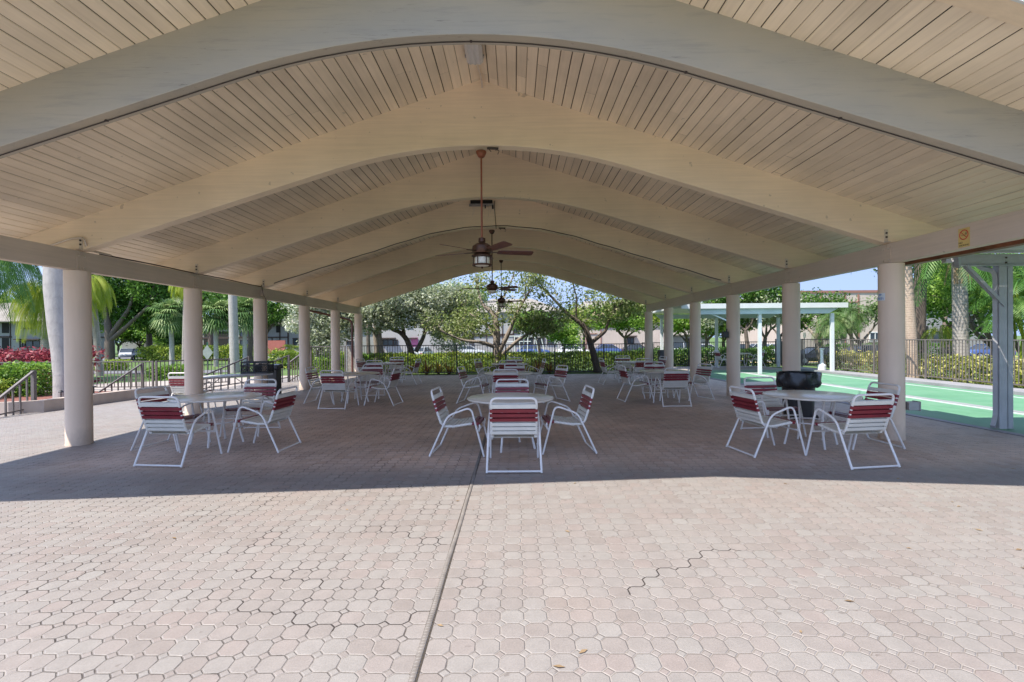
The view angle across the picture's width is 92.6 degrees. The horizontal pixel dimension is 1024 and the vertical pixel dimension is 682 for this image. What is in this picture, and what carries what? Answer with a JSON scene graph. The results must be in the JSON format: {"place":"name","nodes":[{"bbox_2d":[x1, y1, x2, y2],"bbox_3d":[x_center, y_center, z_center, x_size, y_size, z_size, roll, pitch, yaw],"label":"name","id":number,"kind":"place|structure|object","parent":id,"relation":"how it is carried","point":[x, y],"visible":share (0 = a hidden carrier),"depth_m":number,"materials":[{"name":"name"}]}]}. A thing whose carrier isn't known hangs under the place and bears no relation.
{"place":"outdoors","nodes":[
{"label":"outdoors","id":0,"kind":"place"},
{"bbox_2d":[0,374,1023,681],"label":"paved patio","id":1,"kind":"structure","parent":0,"point":[688,546],"depth_m":3.63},
{"bbox_2d":[0,370,36,415],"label":"stair handrail","id":2,"kind":"object","parent":1,"relation":"on","point":[32,374],"visible":0.89,"depth_m":10.58,"materials":[{"name":"metal"}]},
{"bbox_2d":[130,386,210,450],"bbox_3d":[-4.969,1.106,7.156,0.744,0.870,0.652,0,0,7],"label":"strap chair","id":3,"kind":"object","parent":1,"relation":"on","point":[161,393],"visible":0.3,"depth_m":7.17,"materials":[{"name":"white plastic"}]},
{"bbox_2d":[133,396,222,467],"bbox_3d":[-4.294,1.105,6.332,0.652,0.870,0.744,0,0,6],"label":"strap chair","id":4,"kind":"object","parent":1,"relation":"on","point":[162,417],"visible":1,"depth_m":6.06,"materials":[{"name":"white plastic"}]},
{"bbox_2d":[168,372,216,412],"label":"strap chair","id":5,"kind":"object","parent":1,"relation":"on","point":[177,389],"visible":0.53,"depth_m":10.50,"materials":[{"name":"white plastic"}]},
{"bbox_2d":[167,392,261,447],"bbox_3d":[-4.427,1.180,7.343,1.224,0.711,1.224,0,0,39],"label":"round table","id":6,"kind":"object","parent":1,"relation":"on","point":[208,398],"visible":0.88,"depth_m":7.26,"materials":[{"name":"laminate"}]},
{"bbox_2d":[183,356,249,389],"bbox_3d":[-9.232,1.027,15.364,0.099,1.020,1.913,0,0,40],"label":"stair handrail","id":7,"kind":"object","parent":1,"relation":"on","point":[227,366],"visible":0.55,"depth_m":15.60,"materials":[{"name":"metal"}]},
{"bbox_2d":[203,373,272,402],"bbox_3d":[-6.643,1.169,11.426,0.720,0.740,1.800,0,0,34],"label":"table","id":8,"kind":"object","parent":1,"relation":"on","point":[218,377],"visible":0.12,"depth_m":11.35,"materials":[{"name":"grey plastic"}]},
{"bbox_2d":[219,379,280,436],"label":"strap chair","id":9,"kind":"object","parent":1,"relation":"on","point":[262,388],"visible":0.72,"depth_m":8.42,"materials":[{"name":"white plastic"}]},
{"bbox_2d":[227,386,301,452],"bbox_3d":[-3.530,1.095,7.007,0.744,0.870,0.652,0,0,3],"label":"strap chair","id":10,"kind":"object","parent":1,"relation":"on","point":[283,404],"visible":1,"depth_m":6.90,"materials":[{"name":"white plastic"}]},
{"bbox_2d":[268,364,282,396],"bbox_3d":[-6.512,1.078,13.431,0.340,0.897,0.341,0,0,0],"label":"trash can","id":11,"kind":"object","parent":1,"relation":"on","point":[276,375],"visible":0.4,"depth_m":13.31,"materials":[{"name":"black plastic"}]},
{"bbox_2d":[303,367,343,403],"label":"strap chair","id":12,"kind":"object","parent":1,"relation":"on","point":[314,384],"visible":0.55,"depth_m":11.99,"materials":[{"name":"white plastic"}]},
{"bbox_2d":[318,370,358,409],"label":"strap chair","id":13,"kind":"object","parent":1,"relation":"on","point":[332,382],"visible":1,"depth_m":10.89,"materials":[{"name":"white plastic"}]},
{"bbox_2d":[336,371,379,403],"bbox_3d":[-3.899,1.149,12.130,1.224,0.711,1.224,-1,0,-28],"label":"round table","id":14,"kind":"object","parent":1,"relation":"on","point":[360,373],"visible":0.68,"depth_m":12.06,"materials":[{"name":"laminate"}]},
{"bbox_2d":[354,364,384,398],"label":"strap chair","id":15,"kind":"object","parent":1,"relation":"on","point":[377,369],"visible":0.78,"depth_m":13.22,"materials":[{"name":"white plastic"}]},
{"bbox_2d":[364,367,402,405],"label":"strap chair","id":16,"kind":"object","parent":1,"relation":"on","point":[394,379],"visible":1,"depth_m":11.50,"materials":[{"name":"white plastic"}]},
{"bbox_2d":[408,426,487,681],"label":"joint filler","id":17,"kind":"object","parent":1,"relation":"on","point":[417,664],"visible":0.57,"depth_m":2.98,"materials":[{"name":"concrete"}]},
{"bbox_2d":[429,386,489,456],"bbox_3d":[-0.701,1.075,6.690,0.744,0.870,0.652,0,0,4],"label":"strap chair","id":18,"kind":"object","parent":1,"relation":"on","point":[476,421],"visible":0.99,"depth_m":6.57,"materials":[{"name":"white plastic"}]},
{"bbox_2d":[456,366,490,403],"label":"strap chair","id":19,"kind":"object","parent":1,"relation":"on","point":[464,385],"visible":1,"depth_m":11.73,"materials":[{"name":"white plastic"}]},
{"bbox_2d":[492,369,520,392],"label":"strap chair","id":20,"kind":"object","parent":1,"relation":"on","point":[506,375],"visible":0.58,"depth_m":10.76,"materials":[{"name":"white plastic"}]},
{"bbox_2d":[492,379,528,439],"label":"strap chair","id":21,"kind":"object","parent":1,"relation":"on","point":[522,386],"visible":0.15,"depth_m":8.08,"materials":[{"name":"white plastic"}]},
{"bbox_2d":[467,392,553,452],"bbox_3d":[-0.020,1.147,6.917,1.224,0.711,1.224,-1,0,-17],"label":"round table","id":22,"kind":"object","parent":1,"relation":"on","point":[486,398],"visible":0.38,"depth_m":6.78,"materials":[{"name":"laminate"}]},
{"bbox_2d":[0,0,1023,445],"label":"open pavilion","id":23,"kind":"structure","parent":1,"relation":"on","point":[666,156],"depth_m":6.80,"materials":[{"name":"beige wood"}]},
{"bbox_2d":[464,45,483,87],"bbox_3d":[-0.497,-3.767,6.156,0.256,0.138,2.188,0,0,0],"label":"strip light","id":24,"kind":"object","parent":23,"relation":"attached to","point":[474,54],"visible":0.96,"depth_m":6.37,"materials":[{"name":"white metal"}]},
{"bbox_2d":[437,149,532,268],"bbox_3d":[-0.431,-1.971,7.396,1.520,1.765,1.509,0,0,-3],"label":"ceiling fan","id":25,"kind":"object","parent":23,"relation":"hanging from","point":[481,250],"visible":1,"depth_m":7.30,"materials":[{"name":"brown metal"}]},
{"bbox_2d":[462,230,518,293],"bbox_3d":[-0.508,-2.048,12.716,1.520,1.640,1.509,-1,0,-28],"label":"ceiling fan","id":26,"kind":"object","parent":23,"relation":"hanging from","point":[492,287],"visible":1,"depth_m":12.61,"materials":[{"name":"brown metal"}]},
{"bbox_2d":[486,397,542,472],"bbox_3d":[0.024,1.073,5.936,0.652,0.870,0.744,0,0,0],"label":"strap chair","id":27,"kind":"object","parent":1,"relation":"on","point":[513,420],"visible":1,"depth_m":5.66,"materials":[{"name":"white plastic"}]},
{"bbox_2d":[533,365,569,402],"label":"strap chair","id":28,"kind":"object","parent":1,"relation":"on","point":[555,382],"visible":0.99,"depth_m":11.96,"materials":[{"name":"white plastic"}]},
{"bbox_2d":[536,385,596,454],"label":"strap chair","id":29,"kind":"object","parent":1,"relation":"on","point":[553,418],"visible":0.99,"depth_m":6.66,"materials":[{"name":"white plastic"}]},
{"bbox_2d":[616,365,654,401],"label":"strap chair","id":30,"kind":"object","parent":1,"relation":"on","point":[624,376],"visible":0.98,"depth_m":11.83,"materials":[{"name":"white plastic"}]},
{"bbox_2d":[653,367,691,406],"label":"strap chair","id":31,"kind":"object","parent":1,"relation":"on","point":[671,378],"visible":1,"depth_m":10.84,"materials":[{"name":"white plastic"}]},
{"bbox_2d":[673,363,714,400],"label":"strap chair","id":32,"kind":"object","parent":1,"relation":"on","point":[698,374],"visible":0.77,"depth_m":12.09,"materials":[{"name":"white plastic"}]},
{"bbox_2d":[725,386,806,457],"bbox_3d":[3.378,1.043,6.546,0.744,0.870,0.652,0,0,-8],"label":"strap chair","id":33,"kind":"object","parent":1,"relation":"on","point":[746,406],"visible":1,"depth_m":6.43,"materials":[{"name":"white plastic"}]},
{"bbox_2d":[740,377,806,437],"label":"strap chair","id":34,"kind":"object","parent":1,"relation":"on","point":[774,406],"visible":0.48,"depth_m":8.02,"materials":[{"name":"white plastic"}]},
{"bbox_2d":[776,371,821,419],"bbox_3d":[5.419,1.019,9.273,0.803,0.869,0.698,0,0,0],"label":"lined bin","id":35,"kind":"object","parent":1,"relation":"on","point":[798,380],"visible":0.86,"depth_m":9.03,"materials":[{"name":"black plastic"}]},
{"bbox_2d":[762,390,862,449],"bbox_3d":[4.240,1.113,6.952,1.224,0.711,1.224,-1,0,-34],"label":"round table","id":36,"kind":"object","parent":1,"relation":"on","point":[813,395],"visible":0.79,"depth_m":6.91,"materials":[{"name":"laminate"}]},
{"bbox_2d":[806,393,900,469],"bbox_3d":[4.144,1.040,6.002,0.652,0.870,0.744,-1,0,-9],"label":"strap chair","id":37,"kind":"object","parent":1,"relation":"on","point":[868,416],"visible":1,"depth_m":5.74,"materials":[{"name":"white plastic"}]},
{"bbox_2d":[821,382,905,449],"bbox_3d":[4.929,1.028,6.907,0.744,0.870,0.652,0,0,-3],"label":"strap chair","id":38,"kind":"object","parent":1,"relation":"on","point":[871,391],"visible":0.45,"depth_m":6.88,"materials":[{"name":"white plastic"}]},
{"bbox_2d":[0,253,1023,341],"label":"sky","id":39,"kind":"structure","parent":0,"point":[863,279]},
{"bbox_2d":[14,336,1022,388],"bbox_3d":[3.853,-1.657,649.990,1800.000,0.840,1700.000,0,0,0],"label":"lawn ground","id":40,"kind":"structure","parent":0,"point":[222,363],"depth_m":29.50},
{"bbox_2d":[0,303,40,351],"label":"apartment block","id":41,"kind":"structure","parent":40,"relation":"on","point":[7,334],"depth_m":75.43,"materials":[{"name":"grey paint"}]},
{"bbox_2d":[0,260,42,323],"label":"drooping palm","id":42,"kind":"object","parent":40,"relation":"on","point":[6,269],"visible":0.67,"depth_m":19.47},
{"bbox_2d":[0,260,42,304],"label":"drooping palm","id":43,"kind":"object","parent":40,"relation":"on","point":[34,275],"visible":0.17,"depth_m":24.34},
{"bbox_2d":[0,278,100,361],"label":"drooping palm","id":44,"kind":"object","parent":40,"relation":"on","point":[33,317],"visible":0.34,"depth_m":26.15,"materials":[{"name":"plant"}]},
{"bbox_2d":[0,345,108,386],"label":"crimson hedge","id":45,"kind":"object","parent":40,"relation":"on","point":[22,355],"visible":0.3,"depth_m":17.01,"materials":[{"name":"red plant"}]},
{"bbox_2d":[0,391,110,401],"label":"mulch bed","id":46,"kind":"object","parent":40,"relation":"on","point":[40,397],"visible":0.09,"depth_m":12.78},
{"bbox_2d":[0,360,52,396],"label":"rounded shrub","id":47,"kind":"object","parent":46,"relation":"on","point":[16,372],"visible":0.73,"depth_m":13.08,"materials":[{"name":"green plant"}]},
{"bbox_2d":[42,266,63,397],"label":"smooth palm","id":48,"kind":"object","parent":46,"relation":"on","point":[53,289],"visible":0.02,"depth_m":12.23,"materials":[{"name":"plant"}]},
{"bbox_2d":[0,386,173,413],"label":"planter wall","id":49,"kind":"structure","parent":40,"relation":"on","point":[42,405],"depth_m":11.20,"materials":[{"name":"paint"}]},
{"bbox_2d":[91,274,116,375],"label":"drooping palm","id":50,"kind":"object","parent":40,"relation":"on","point":[102,288],"visible":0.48,"depth_m":30.01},
{"bbox_2d":[91,274,204,360],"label":"spreading oak","id":51,"kind":"object","parent":40,"relation":"on","point":[125,318],"visible":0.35,"depth_m":58.19,"materials":[{"name":"green plant"}]},
{"bbox_2d":[14,375,296,391],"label":"walkway","id":52,"kind":"structure","parent":40,"relation":"on","point":[244,379],"depth_m":17.65,"materials":[{"name":"concrete"}]},
{"bbox_2d":[0,361,153,387],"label":"metal fence","id":53,"kind":"object","parent":52,"relation":"on","point":[152,370],"visible":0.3,"depth_m":15.66,"materials":[{"name":"metal"}]},
{"bbox_2d":[98,363,144,391],"bbox_3d":[-11.540,1.115,14.483,0.093,0.890,1.183,0,0,26],"label":"stair handrail","id":54,"kind":"object","parent":52,"relation":"on","point":[142,378],"visible":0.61,"depth_m":14.68,"materials":[{"name":"metal"}]},
{"bbox_2d":[155,358,229,385],"bbox_3d":[-10.719,1.082,16.530,0.070,0.920,2.226,0,0,39],"label":"metal fence","id":55,"kind":"object","parent":52,"relation":"on","point":[156,373],"visible":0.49,"depth_m":16.12,"materials":[{"name":"metal"}]},
{"bbox_2d":[145,297,182,365],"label":"fan palm","id":56,"kind":"object","parent":40,"relation":"on","point":[171,322],"visible":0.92,"depth_m":47.61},
{"bbox_2d":[144,363,183,380],"bbox_3d":[-17.129,1.568,24.676,2.202,0.996,1.598,0,0,0],"label":"clipped hedge","id":57,"kind":"object","parent":40,"relation":"on","point":[170,370],"visible":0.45,"depth_m":24.16,"materials":[{"name":"green plant"}]},
{"bbox_2d":[168,286,202,370],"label":"drooping palm","id":58,"kind":"object","parent":40,"relation":"on","point":[175,291],"visible":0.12,"depth_m":33.95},
{"bbox_2d":[135,343,253,361],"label":"clipped hedge","id":59,"kind":"object","parent":40,"relation":"on","point":[158,353],"visible":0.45,"depth_m":58.34,"materials":[{"name":"green plant"}]},
{"bbox_2d":[202,298,228,366],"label":"fan palm","id":60,"kind":"object","parent":40,"relation":"on","point":[214,321],"visible":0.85,"depth_m":45.51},
{"bbox_2d":[203,325,253,351],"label":"apartment block","id":61,"kind":"structure","parent":40,"relation":"on","point":[223,338],"depth_m":88.24,"materials":[{"name":"white paint"}]},
{"bbox_2d":[228,295,239,372],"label":"grey palm","id":62,"kind":"object","parent":40,"relation":"on","point":[234,356],"depth_m":26.90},
{"bbox_2d":[223,296,252,364],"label":"fan palm","id":63,"kind":"object","parent":40,"relation":"on","point":[245,308],"visible":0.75,"depth_m":46.50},
{"bbox_2d":[202,291,294,360],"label":"spreading oak","id":64,"kind":"object","parent":40,"relation":"on","point":[275,307],"visible":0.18,"depth_m":55.04,"materials":[{"name":"green plant"}]},
{"bbox_2d":[268,312,326,354],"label":"apartment block","id":65,"kind":"structure","parent":40,"relation":"on","point":[278,332],"depth_m":80.21,"materials":[{"name":"grey paint"}]},
{"bbox_2d":[268,347,343,369],"bbox_3d":[-12.744,1.158,30.715,4.889,1.581,1.815,0,0,0],"label":"clipped hedge","id":66,"kind":"object","parent":40,"relation":"on","point":[275,352],"visible":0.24,"depth_m":30.22,"materials":[{"name":"green plant"}]},
{"bbox_2d":[273,302,379,369],"bbox_3d":[-8.435,-0.709,22.595,4.782,4.576,2.191,0,0,0],"label":"silver tree","id":67,"kind":"object","parent":40,"relation":"on","point":[321,323],"visible":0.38,"depth_m":22.30,"materials":[{"name":"green plant"}]},
{"bbox_2d":[313,353,372,375],"bbox_3d":[-7.666,1.071,22.375,2.499,1.102,1.233,0,0,0],"label":"clipped hedge","id":68,"kind":"object","parent":40,"relation":"on","point":[327,361],"visible":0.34,"depth_m":21.98,"materials":[{"name":"green plant"}]},
{"bbox_2d":[362,293,411,368],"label":"silver tree","id":69,"kind":"object","parent":40,"relation":"on","point":[384,317],"visible":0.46,"depth_m":23.34,"materials":[{"name":"green plant"}]},
{"bbox_2d":[382,311,462,353],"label":"apartment block","id":70,"kind":"structure","parent":40,"relation":"on","point":[391,338],"depth_m":72.08,"materials":[{"name":"white paint"}]},
{"bbox_2d":[387,277,484,361],"bbox_3d":[-4.486,-0.918,24.754,6.399,4.950,2.547,-1,0,-11],"label":"silver tree","id":71,"kind":"object","parent":40,"relation":"on","point":[422,297],"visible":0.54,"depth_m":24.37,"materials":[{"name":"green plant"}]},
{"bbox_2d":[411,271,587,370],"bbox_3d":[-0.464,-1.586,22.337,7.638,6.191,4.841,0,0,22],"label":"spreading tree","id":72,"kind":"object","parent":40,"relation":"on","point":[543,324],"visible":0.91,"depth_m":22.76,"materials":[{"name":"green plant"}]},
{"bbox_2d":[368,350,644,373],"bbox_3d":[-0.474,0.990,23.368,14.102,1.202,1.615,0,0,0],"label":"clipped hedge","id":73,"kind":"object","parent":40,"relation":"on","point":[486,356],"visible":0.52,"depth_m":22.90,"materials":[{"name":"green plant"}]},
{"bbox_2d":[363,343,653,374],"bbox_3d":[-0.268,0.788,21.157,12.750,1.290,0.050,0,0,0],"label":"metal fence","id":74,"kind":"object","parent":40,"relation":"on","point":[456,372],"visible":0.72,"depth_m":21.14,"materials":[{"name":"metal"}]},
{"bbox_2d":[463,299,560,352],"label":"apartment block","id":75,"kind":"structure","parent":40,"relation":"on","point":[503,330],"depth_m":70.00,"materials":[{"name":"white paint"}]},
{"bbox_2d":[546,319,584,362],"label":"shade tree","id":76,"kind":"object","parent":40,"relation":"on","point":[569,335],"visible":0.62,"depth_m":42.47,"materials":[{"name":"green plant"}]},
{"bbox_2d":[518,272,652,372],"bbox_3d":[3.653,-1.178,22.374,6.824,5.378,2.229,0,0,-5],"label":"forked tree","id":77,"kind":"object","parent":40,"relation":"on","point":[624,306],"visible":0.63,"depth_m":22.30,"materials":[{"name":"green plant"}]},
{"bbox_2d":[561,301,663,349],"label":"apartment block","id":78,"kind":"structure","parent":40,"relation":"on","point":[611,336],"depth_m":73.91,"materials":[{"name":"beige paint"}]},
{"bbox_2d":[584,302,657,351],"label":"shade tree","id":79,"kind":"object","parent":40,"relation":"on","point":[637,324],"visible":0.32,"depth_m":38.53,"materials":[{"name":"green plant"}]},
{"bbox_2d":[658,314,719,365],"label":"shade tree","id":80,"kind":"object","parent":40,"relation":"on","point":[678,325],"visible":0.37,"depth_m":36.85,"materials":[{"name":"green plant"}]},
{"bbox_2d":[633,345,775,366],"bbox_3d":[10.410,0.865,26.425,7.751,1.375,1.351,0,0,0],"label":"clipped hedge","id":81,"kind":"object","parent":40,"relation":"on","point":[770,351],"visible":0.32,"depth_m":26.17,"materials":[{"name":"green plant"}]},
{"bbox_2d":[633,366,781,369],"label":"walkway","id":82,"kind":"structure","parent":40,"relation":"on","point":[746,368],"depth_m":23.69,"materials":[{"name":"concrete"}]},
{"bbox_2d":[651,302,847,373],"bbox_3d":[10.334,-0.110,22.662,6.800,2.900,5.355,0,0,0],"label":"white canopy","id":83,"kind":"object","parent":82,"relation":"on","point":[759,311],"visible":0.81,"depth_m":20.18,"materials":[{"name":"metal"}]},
{"bbox_2d":[642,341,781,365],"bbox_3d":[10.509,0.682,25.743,7.350,1.280,0.050,0,0,0],"label":"metal fence","id":84,"kind":"object","parent":40,"relation":"on","point":[688,364],"visible":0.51,"depth_m":25.73,"materials":[{"name":"metal"}]},
{"bbox_2d":[683,299,746,362],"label":"shade tree","id":85,"kind":"object","parent":40,"relation":"on","point":[712,320],"visible":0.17,"depth_m":34.31,"materials":[{"name":"green plant"}]},
{"bbox_2d":[701,286,781,359],"bbox_3d":[15.945,-1.328,33.462,6.089,6.545,4.048,0,0,31],"label":"shade tree","id":86,"kind":"object","parent":40,"relation":"on","point":[749,297],"visible":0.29,"depth_m":32.46,"materials":[{"name":"green plant"}]},
{"bbox_2d":[740,292,808,365],"bbox_3d":[17.553,-0.754,33.976,5.999,5.533,4.528,-1,0,-38],"label":"shade tree","id":87,"kind":"object","parent":40,"relation":"on","point":[769,321],"visible":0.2,"depth_m":33.10,"materials":[{"name":"green plant"}]},
{"bbox_2d":[771,291,816,365],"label":"shade tree","id":88,"kind":"object","parent":40,"relation":"on","point":[807,321],"visible":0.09,"depth_m":36.26,"materials":[{"name":"green plant"}]},
{"bbox_2d":[740,290,877,349],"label":"apartment block","id":89,"kind":"structure","parent":40,"relation":"on","point":[772,335],"depth_m":61.73,"materials":[{"name":"pink paint"}]},
{"bbox_2d":[800,287,850,365],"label":"bare trunk tree","id":90,"kind":"object","parent":40,"relation":"on","point":[833,298],"visible":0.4,"depth_m":33.44,"materials":[{"name":"green plant"}]},
{"bbox_2d":[805,307,853,366],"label":"date palm","id":91,"kind":"object","parent":40,"relation":"on","point":[825,324],"visible":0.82,"depth_m":30.57,"materials":[{"name":"green plant"}]},
{"bbox_2d":[821,294,877,365],"bbox_3d":[24.918,-0.754,34.839,5.312,5.659,3.700,0,0,32],"label":"bare trunk tree","id":92,"kind":"object","parent":40,"relation":"on","point":[874,307],"visible":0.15,"depth_m":34.94,"materials":[{"name":"green plant"}]},
{"bbox_2d":[836,300,874,364],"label":"date palm","id":93,"kind":"object","parent":40,"relation":"on","point":[852,316],"visible":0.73,"depth_m":32.45,"materials":[{"name":"green plant"}]},
{"bbox_2d":[689,374,1023,436],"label":"court kerb","id":94,"kind":"structure","parent":40,"relation":"on","point":[975,426],"depth_m":8.50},
{"bbox_2d":[689,370,1023,433],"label":"green court","id":95,"kind":"object","parent":40,"relation":"on","point":[964,414],"depth_m":12.05,"materials":[{"name":"paint"}]},
{"bbox_2d":[942,245,1023,428],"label":"grey canopy","id":96,"kind":"object","parent":95,"relation":"on","point":[1000,292],"visible":0.89,"depth_m":8.00,"materials":[{"name":"paint"}]},
{"bbox_2d":[905,266,919,377],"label":"tan palm","id":97,"kind":"object","parent":40,"relation":"on","point":[910,324],"visible":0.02,"depth_m":17.28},
{"bbox_2d":[801,367,1023,395],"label":"court border kerb","id":98,"kind":"structure","parent":40,"relation":"on","point":[986,388],"depth_m":15.31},
{"bbox_2d":[775,339,1023,385],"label":"metal fence","id":99,"kind":"object","parent":98,"relation":"on","point":[874,371],"visible":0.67,"depth_m":16.39,"materials":[{"name":"metal"}]},
{"bbox_2d":[817,349,1023,388],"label":"variegated hedge","id":100,"kind":"object","parent":40,"relation":"on","point":[957,366],"visible":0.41,"depth_m":16.55,"materials":[{"name":"green plant"}]},
{"bbox_2d":[856,260,985,376],"bbox_3d":[16.602,-1.723,19.873,4.254,6.772,4.053,-1,0,-35],"label":"dark palm","id":101,"kind":"object","parent":40,"relation":"on","point":[920,310],"visible":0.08,"depth_m":19.73,"materials":[{"name":"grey plant"}]},
{"bbox_2d":[918,325,951,372],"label":"areca palm","id":102,"kind":"object","parent":40,"relation":"on","point":[945,332],"visible":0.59,"depth_m":18.86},
{"bbox_2d":[926,310,986,352],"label":"apartment block","id":103,"kind":"structure","parent":40,"relation":"on","point":[936,334],"depth_m":65.64,"materials":[{"name":"grey paint"}]},
{"bbox_2d":[913,253,1022,363],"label":"dense tree","id":104,"kind":"object","parent":40,"relation":"on","point":[940,292],"visible":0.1,"depth_m":24.19,"materials":[{"name":"green plant"}]},
{"bbox_2d":[913,253,1023,382],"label":"white palm","id":105,"kind":"object","parent":40,"relation":"on","point":[958,282],"visible":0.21,"depth_m":16.93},
{"bbox_2d":[913,253,1023,364],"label":"dense tree","id":106,"kind":"object","parent":40,"relation":"on","point":[942,315],"visible":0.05,"depth_m":26.23,"materials":[{"name":"green plant"}]},
{"bbox_2d":[950,266,1023,351],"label":"dense tree","id":107,"kind":"object","parent":40,"relation":"on","point":[977,293],"visible":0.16,"depth_m":19.23,"materials":[{"name":"green plant"}]},
{"bbox_2d":[967,281,1023,354],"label":"bamboo palm","id":108,"kind":"object","parent":40,"relation":"on","point":[1014,322],"visible":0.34,"depth_m":16.06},
{"bbox_2d":[974,279,1023,381],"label":"bamboo palm","id":109,"kind":"object","parent":40,"relation":"on","point":[1015,292],"visible":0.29,"depth_m":15.68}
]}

